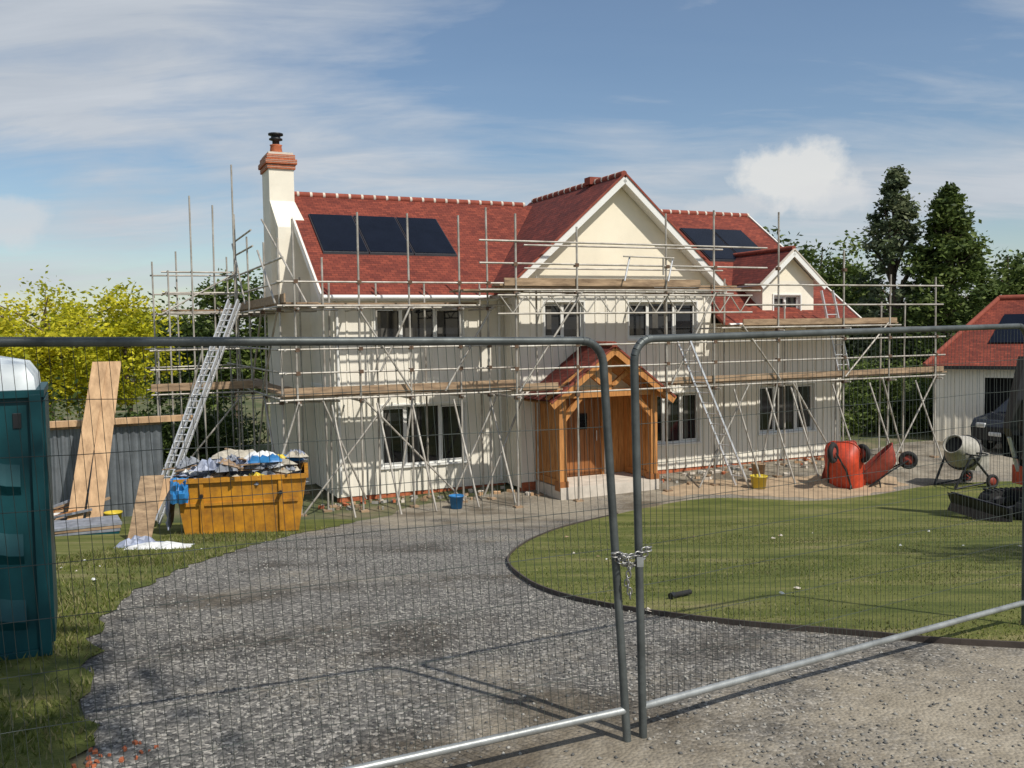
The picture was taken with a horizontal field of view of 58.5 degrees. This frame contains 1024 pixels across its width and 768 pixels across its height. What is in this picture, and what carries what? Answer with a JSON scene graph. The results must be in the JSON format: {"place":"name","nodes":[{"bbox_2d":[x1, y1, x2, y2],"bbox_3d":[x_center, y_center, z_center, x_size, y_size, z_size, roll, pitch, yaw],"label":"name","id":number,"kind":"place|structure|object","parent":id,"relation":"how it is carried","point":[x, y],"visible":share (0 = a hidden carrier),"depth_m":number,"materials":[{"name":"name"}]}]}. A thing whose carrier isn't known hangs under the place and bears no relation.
{"place":"outdoors","nodes":[
{"label":"outdoors","id":0,"kind":"place"},
{"bbox_2d":[42,348,933,767],"bbox_3d":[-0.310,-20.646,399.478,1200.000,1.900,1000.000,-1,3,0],"label":"ground","id":1,"kind":"structure","parent":0,"point":[390,506],"depth_m":22.72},
{"bbox_2d":[0,305,90,420],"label":"robinia tree","id":2,"kind":"object","parent":1,"relation":"on","point":[5,324],"visible":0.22,"depth_m":30.31,"materials":[{"name":"yellow plant"}]},
{"bbox_2d":[0,265,167,420],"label":"robinia tree","id":3,"kind":"object","parent":1,"relation":"on","point":[61,319],"visible":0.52,"depth_m":32.12,"materials":[{"name":"yellow plant"}]},
{"bbox_2d":[67,362,106,519],"bbox_3d":[-8.544,1.218,18.373,0.274,3.290,1.425,-1,3,4],"label":"plywood sheet","id":4,"kind":"object","parent":1,"relation":"on","point":[80,479],"visible":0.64,"depth_m":18.39,"materials":[{"name":"beige wood"}]},
{"bbox_2d":[86,361,120,517],"bbox_3d":[-8.277,1.216,18.519,0.291,3.310,1.396,-1,3,0],"label":"plywood sheet","id":5,"kind":"object","parent":1,"relation":"on","point":[108,410],"visible":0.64,"depth_m":18.52,"materials":[{"name":"beige wood"}]},
{"bbox_2d":[48,278,192,412],"bbox_3d":[-13.984,-0.926,33.141,4.487,6.472,4.918,2,5,43],"label":"robinia tree","id":6,"kind":"object","parent":1,"relation":"on","point":[128,392],"visible":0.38,"depth_m":32.69,"materials":[{"name":"yellow plant"}]},
{"bbox_2d":[50,415,193,517],"bbox_3d":[-10.771,1.977,18.745,8.149,2.280,0.250,-2,4,-25],"label":"corrugated metal fence","id":7,"kind":"object","parent":1,"relation":"on","point":[63,438],"visible":0.35,"depth_m":19.85,"materials":[{"name":"metal"}]},
{"bbox_2d":[36,364,270,466],"bbox_3d":[-16.275,0.776,26.917,18.444,3.635,6.372,-1,3,0],"label":"boundary hedge","id":8,"kind":"object","parent":1,"relation":"on","point":[167,438],"visible":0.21,"depth_m":27.07,"materials":[{"name":"green plant"}]},
{"bbox_2d":[0,519,355,767],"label":"grass verge","id":9,"kind":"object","parent":1,"relation":"on","point":[84,545],"depth_m":5.96,"materials":[{"name":"green plant"}]},
{"bbox_2d":[0,356,57,660],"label":"portable toilet","id":10,"kind":"object","parent":9,"relation":"on","point":[23,529],"visible":0.91,"depth_m":6.01,"materials":[{"name":"teal plastic"}]},
{"bbox_2d":[53,492,109,520],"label":"timber offcuts","id":11,"kind":"object","parent":9,"relation":"on","point":[60,517],"visible":0.25,"depth_m":18.22,"materials":[{"name":"brown wood"}]},
{"bbox_2d":[54,515,121,535],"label":"stacked sheets","id":12,"kind":"object","parent":9,"relation":"on","point":[107,523],"visible":0.61,"depth_m":16.54,"materials":[{"name":"grey plastic"}]},
{"bbox_2d":[103,510,122,519],"bbox_3d":[-8.060,2.711,18.485,0.360,0.260,0.360,-1,3,0],"label":"yellow bucket","id":13,"kind":"object","parent":9,"relation":"on","point":[113,512],"visible":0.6,"depth_m":18.46,"materials":[{"name":"plastic"}]},
{"bbox_2d":[128,475,163,538],"bbox_3d":[-6.145,2.146,15.309,0.336,1.170,0.680,0,4,15],"label":"timber board","id":14,"kind":"object","parent":9,"relation":"on","point":[149,494],"visible":0.64,"depth_m":15.32,"materials":[{"name":"beige wood"}]},
{"bbox_2d":[126,478,170,538],"bbox_3d":[-6.240,2.199,15.714,0.153,1.058,1.017,2,4,35],"label":"timber board","id":15,"kind":"object","parent":9,"relation":"on","point":[163,494],"visible":0.29,"depth_m":15.90,"materials":[{"name":"brown wood"}]},
{"bbox_2d":[116,535,192,549],"bbox_3d":[-5.298,2.331,13.459,1.170,0.135,0.720,-1,3,0],"label":"plastic sheeting","id":16,"kind":"object","parent":9,"relation":"on","point":[144,542],"visible":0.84,"depth_m":13.44,"materials":[{"name":"plastic"}]},
{"bbox_2d":[162,448,308,534],"bbox_3d":[-5.059,1.948,16.939,2.565,1.487,2.061,-2,3,-13],"label":"yellow skip","id":17,"kind":"object","parent":9,"relation":"on","point":[248,503],"visible":0.95,"depth_m":16.33,"materials":[{"name":"paint"}]},
{"bbox_2d":[155,299,240,524],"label":"tile hoist track","id":18,"kind":"structure","parent":1,"relation":"on","point":[212,375],"depth_m":19.29,"materials":[{"name":"metal"}]},
{"bbox_2d":[140,287,264,413],"bbox_3d":[-13.883,-1.202,40.307,5.936,6.183,5.890,2,4,38],"label":"ash tree","id":19,"kind":"object","parent":1,"relation":"on","point":[175,378],"visible":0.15,"depth_m":39.27,"materials":[{"name":"green plant"}]},
{"bbox_2d":[165,268,268,417],"bbox_3d":[-11.481,-1.442,37.949,5.357,6.856,4.999,-1,3,0],"label":"ash tree","id":20,"kind":"object","parent":1,"relation":"on","point":[208,300],"visible":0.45,"depth_m":37.19,"materials":[{"name":"green plant"}]},
{"bbox_2d":[71,457,872,767],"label":"brick rubble","id":21,"kind":"object","parent":1,"relation":"on","point":[424,498],"visible":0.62,"depth_m":21.63,"materials":[{"name":"red brick"}]},
{"bbox_2d":[1,289,965,392],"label":"distant trees","id":22,"kind":"object","parent":1,"relation":"on","point":[149,381],"depth_m":59.35,"materials":[{"name":"green plant"}]},
{"bbox_2d":[145,165,946,517],"bbox_3d":[1.186,-1.579,22.807,21.967,8.360,8.588,-1,3,2],"label":"scaffolding","id":23,"kind":"object","parent":1,"relation":"on","point":[277,305],"visible":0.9,"depth_m":21.64,"materials":[{"name":"metal"}]},
{"bbox_2d":[820,290,848,369],"bbox_3d":[8.830,-1.400,24.945,0.873,2.313,0.287,0,3,7],"label":"access ladder","id":24,"kind":"object","parent":23,"relation":"on","point":[837,316],"visible":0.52,"depth_m":24.90,"materials":[{"name":"metal"}]},
{"bbox_2d":[258,132,862,502],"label":"cream house with gables","id":25,"kind":"structure","parent":1,"relation":"on","point":[620,207],"depth_m":22.99,"materials":[{"name":"beige paint"}]},
{"bbox_2d":[373,306,464,336],"bbox_3d":[-2.224,-1.424,21.933,2.320,0.925,0.185,-2,4,-24],"label":"window","id":26,"kind":"structure","parent":25,"relation":"in","point":[439,323],"depth_m":22.02,"materials":[{"name":"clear glass"}]},
{"bbox_2d":[379,401,467,469],"bbox_3d":[-2.130,1.214,22.114,2.240,1.535,0.185,-2,4,-24],"label":"window","id":27,"kind":"structure","parent":25,"relation":"in","point":[420,412],"depth_m":22.19,"materials":[{"name":"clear glass"}]},
{"bbox_2d":[543,300,584,336],"bbox_3d":[1.264,-1.562,22.530,1.210,0.985,0.185,-2,4,-24],"label":"window","id":28,"kind":"structure","parent":25,"relation":"in","point":[551,322],"depth_m":22.57,"materials":[{"name":"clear glass"}]},
{"bbox_2d":[627,300,697,340],"bbox_3d":[3.897,-1.652,23.730,2.200,1.025,0.185,-2,4,-24],"label":"window","id":29,"kind":"structure","parent":25,"relation":"in","point":[639,325],"depth_m":23.77,"materials":[{"name":"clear glass"}]},
{"bbox_2d":[657,390,701,446],"bbox_3d":[4.236,0.896,24.018,1.720,1.415,0.185,-2,4,-24],"label":"window","id":30,"kind":"structure","parent":25,"relation":"in","point":[680,428],"depth_m":24.17,"materials":[{"name":"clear glass"}]},
{"bbox_2d":[772,294,801,310],"bbox_3d":[7.593,-2.084,25.342,1.050,0.825,0.185,-2,4,-24],"label":"dormer window","id":31,"kind":"structure","parent":25,"relation":"in","point":[787,298],"depth_m":25.40,"materials":[{"name":"white glass"}]},
{"bbox_2d":[758,382,816,435],"bbox_3d":[7.672,0.671,25.578,2.060,1.415,0.185,-2,4,-24],"label":"window","id":32,"kind":"structure","parent":25,"relation":"in","point":[790,406],"depth_m":25.68,"materials":[{"name":"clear glass"}]},
{"bbox_2d":[763,225,784,242],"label":"oak tree","id":33,"kind":"object","parent":1,"relation":"on","point":[774,230],"depth_m":50.72,"materials":[{"name":"green plant"}]},
{"bbox_2d":[776,230,887,348],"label":"oak tree","id":34,"kind":"object","parent":1,"relation":"on","point":[834,268],"visible":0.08,"depth_m":46.42,"materials":[{"name":"green plant"}]},
{"bbox_2d":[827,260,938,398],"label":"oak tree","id":35,"kind":"object","parent":1,"relation":"on","point":[851,298],"visible":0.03,"depth_m":44.95,"materials":[{"name":"green plant"}]},
{"bbox_2d":[841,350,933,439],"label":"garden shrubs","id":36,"kind":"object","parent":1,"relation":"on","point":[859,416],"visible":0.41,"depth_m":31.46,"materials":[{"name":"green plant"}]},
{"bbox_2d":[841,164,940,402],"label":"cedar tree","id":37,"kind":"object","parent":1,"relation":"on","point":[896,228],"visible":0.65,"depth_m":41.33,"materials":[{"name":"green plant"}]},
{"bbox_2d":[864,181,1007,398],"bbox_3d":[19.195,-3.692,39.900,6.976,10.206,6.518,1,4,34],"label":"cedar tree","id":38,"kind":"object","parent":1,"relation":"on","point":[948,260],"visible":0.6,"depth_m":39.10,"materials":[{"name":"green plant"}]},
{"bbox_2d":[919,247,1023,339],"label":"oak tree","id":39,"kind":"object","parent":1,"relation":"on","point":[1013,284],"visible":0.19,"depth_m":43.18,"materials":[{"name":"green plant"}]},
{"bbox_2d":[922,295,1023,442],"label":"garage","id":40,"kind":"structure","parent":1,"relation":"on","point":[1004,309],"depth_m":28.97,"materials":[{"name":"white paint"}]},
{"bbox_2d":[987,249,1023,279],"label":"oak tree","id":41,"kind":"object","parent":1,"relation":"on","point":[1015,256],"visible":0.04,"depth_m":45.65,"materials":[{"name":"green plant"}]},
{"bbox_2d":[0,0,1023,336],"label":"sky","id":42,"kind":"structure","parent":0,"point":[114,114],"materials":[{"name":"blue"}]},
{"bbox_2d":[80,440,1023,767],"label":"gravel driveway","id":43,"kind":"structure","parent":0,"point":[588,744],"depth_m":5.52,"materials":[{"name":"grey gravel"}]},
{"bbox_2d":[0,337,630,767],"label":"fence panel","id":44,"kind":"object","parent":43,"relation":"on","point":[622,711],"visible":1,"depth_m":3.96,"materials":[{"name":"metal"}]},
{"bbox_2d":[611,546,651,599],"bbox_3d":[0.593,0.932,4.488,0.227,0.253,0.054,-2,4,-19],"label":"padlock chain","id":45,"kind":"object","parent":44,"relation":"attached to","point":[620,556],"visible":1,"depth_m":4.48,"materials":[{"name":"metal"}]},
{"bbox_2d":[449,494,463,508],"bbox_3d":[-1.241,2.623,20.390,0.339,0.290,0.339,-1,3,0],"label":"blue bucket","id":46,"kind":"object","parent":43,"relation":"on","point":[454,504],"visible":0.98,"depth_m":20.27,"materials":[{"name":"plastic"}]},
{"bbox_2d":[661,475,908,498],"bbox_3d":[6.682,2.484,22.120,6.349,0.128,2.676,-1,3,-9],"label":"sand patch","id":47,"kind":"object","parent":43,"relation":"on","point":[890,482],"visible":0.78,"depth_m":22.03,"materials":[{"name":"beige sand"}]},
{"bbox_2d":[676,341,749,487],"bbox_3d":[4.863,0.704,22.140,1.783,3.674,0.405,-2,3,-11],"label":"aluminium ladder","id":48,"kind":"object","parent":47,"relation":"on","point":[720,416],"visible":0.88,"depth_m":22.13,"materials":[{"name":"silver metal"}]},
{"bbox_2d":[751,462,765,473],"bbox_3d":[6.134,2.213,22.776,0.360,0.490,0.360,-1,3,0],"label":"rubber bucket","id":49,"kind":"object","parent":47,"relation":"on","point":[761,471],"visible":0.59,"depth_m":22.65,"materials":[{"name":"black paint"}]},
{"bbox_2d":[750,474,767,488],"bbox_3d":[5.986,2.373,22.184,0.424,0.310,0.424,-1,3,0],"label":"mixing tub","id":50,"kind":"object","parent":47,"relation":"on","point":[757,481],"visible":0.91,"depth_m":22.04,"materials":[{"name":"yellow plastic"}]},
{"bbox_2d":[824,441,865,489],"bbox_3d":[7.935,2.420,22.120,0.965,2.321,0.865,2,22,40],"label":"red wheelbarrow","id":51,"kind":"object","parent":47,"relation":"on","point":[844,460],"visible":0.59,"depth_m":21.93,"materials":[{"name":"orange paint"}]},
{"bbox_2d":[808,474,885,487],"bbox_3d":[8.239,2.329,22.687,1.790,0.278,1.158,-1,3,0],"label":"sand heap","id":52,"kind":"object","parent":47,"relation":"on","point":[819,483],"visible":0.37,"depth_m":22.24,"materials":[{"name":"beige sand"}]},
{"bbox_2d":[862,442,916,487],"bbox_3d":[8.916,2.281,22.298,2.042,0.761,0.849,-47,-12,16],"label":"red wheelbarrow","id":53,"kind":"object","parent":47,"relation":"on","point":[873,464],"visible":0.73,"depth_m":21.99,"materials":[{"name":"paint"}]},
{"bbox_2d":[630,323,1023,738],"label":"fence panel","id":54,"kind":"object","parent":43,"relation":"on","point":[644,705],"visible":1,"depth_m":5.15,"materials":[{"name":"metal"}]},
{"bbox_2d":[971,398,1008,448],"bbox_3d":[15.769,1.112,27.128,4.364,1.601,1.830,-3,4,-30],"label":"parked car","id":55,"kind":"object","parent":43,"relation":"on","point":[982,433],"visible":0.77,"depth_m":26.62,"materials":[{"name":"paint"}]},
{"bbox_2d":[509,481,1023,641],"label":"lawn","id":56,"kind":"structure","parent":0,"point":[781,510],"depth_m":10.14,"materials":[{"name":"green plant"}]},
{"bbox_2d":[60,530,1020,611],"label":"scattered litter","id":57,"kind":"object","parent":56,"relation":"on","point":[781,592],"visible":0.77,"depth_m":10.51,"materials":[{"name":"white plastic"}]},
{"bbox_2d":[668,589,691,599],"bbox_3d":[1.425,1.776,7.748,0.278,0.068,0.056,-4,5,-45],"label":"pipe offcut","id":58,"kind":"object","parent":56,"relation":"on","point":[679,593],"visible":0.9,"depth_m":7.71,"materials":[{"name":"plastic"}]},
{"bbox_2d":[507,513,1023,648],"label":"lawn edging","id":59,"kind":"object","parent":56,"relation":"on","point":[947,640],"visible":0.77,"depth_m":6.57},
{"bbox_2d":[933,434,998,489],"bbox_3d":[10.967,1.844,21.889,1.228,1.299,1.274,-2,4,-15],"label":"cement mixer","id":60,"kind":"object","parent":56,"relation":"on","point":[952,445],"visible":0.92,"depth_m":21.80,"materials":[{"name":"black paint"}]},
{"bbox_2d":[947,356,1022,521],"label":"mini excavator","id":61,"kind":"object","parent":56,"relation":"on","point":[975,504],"visible":0.8,"depth_m":17.22,"materials":[{"name":"metal"}]}
]}

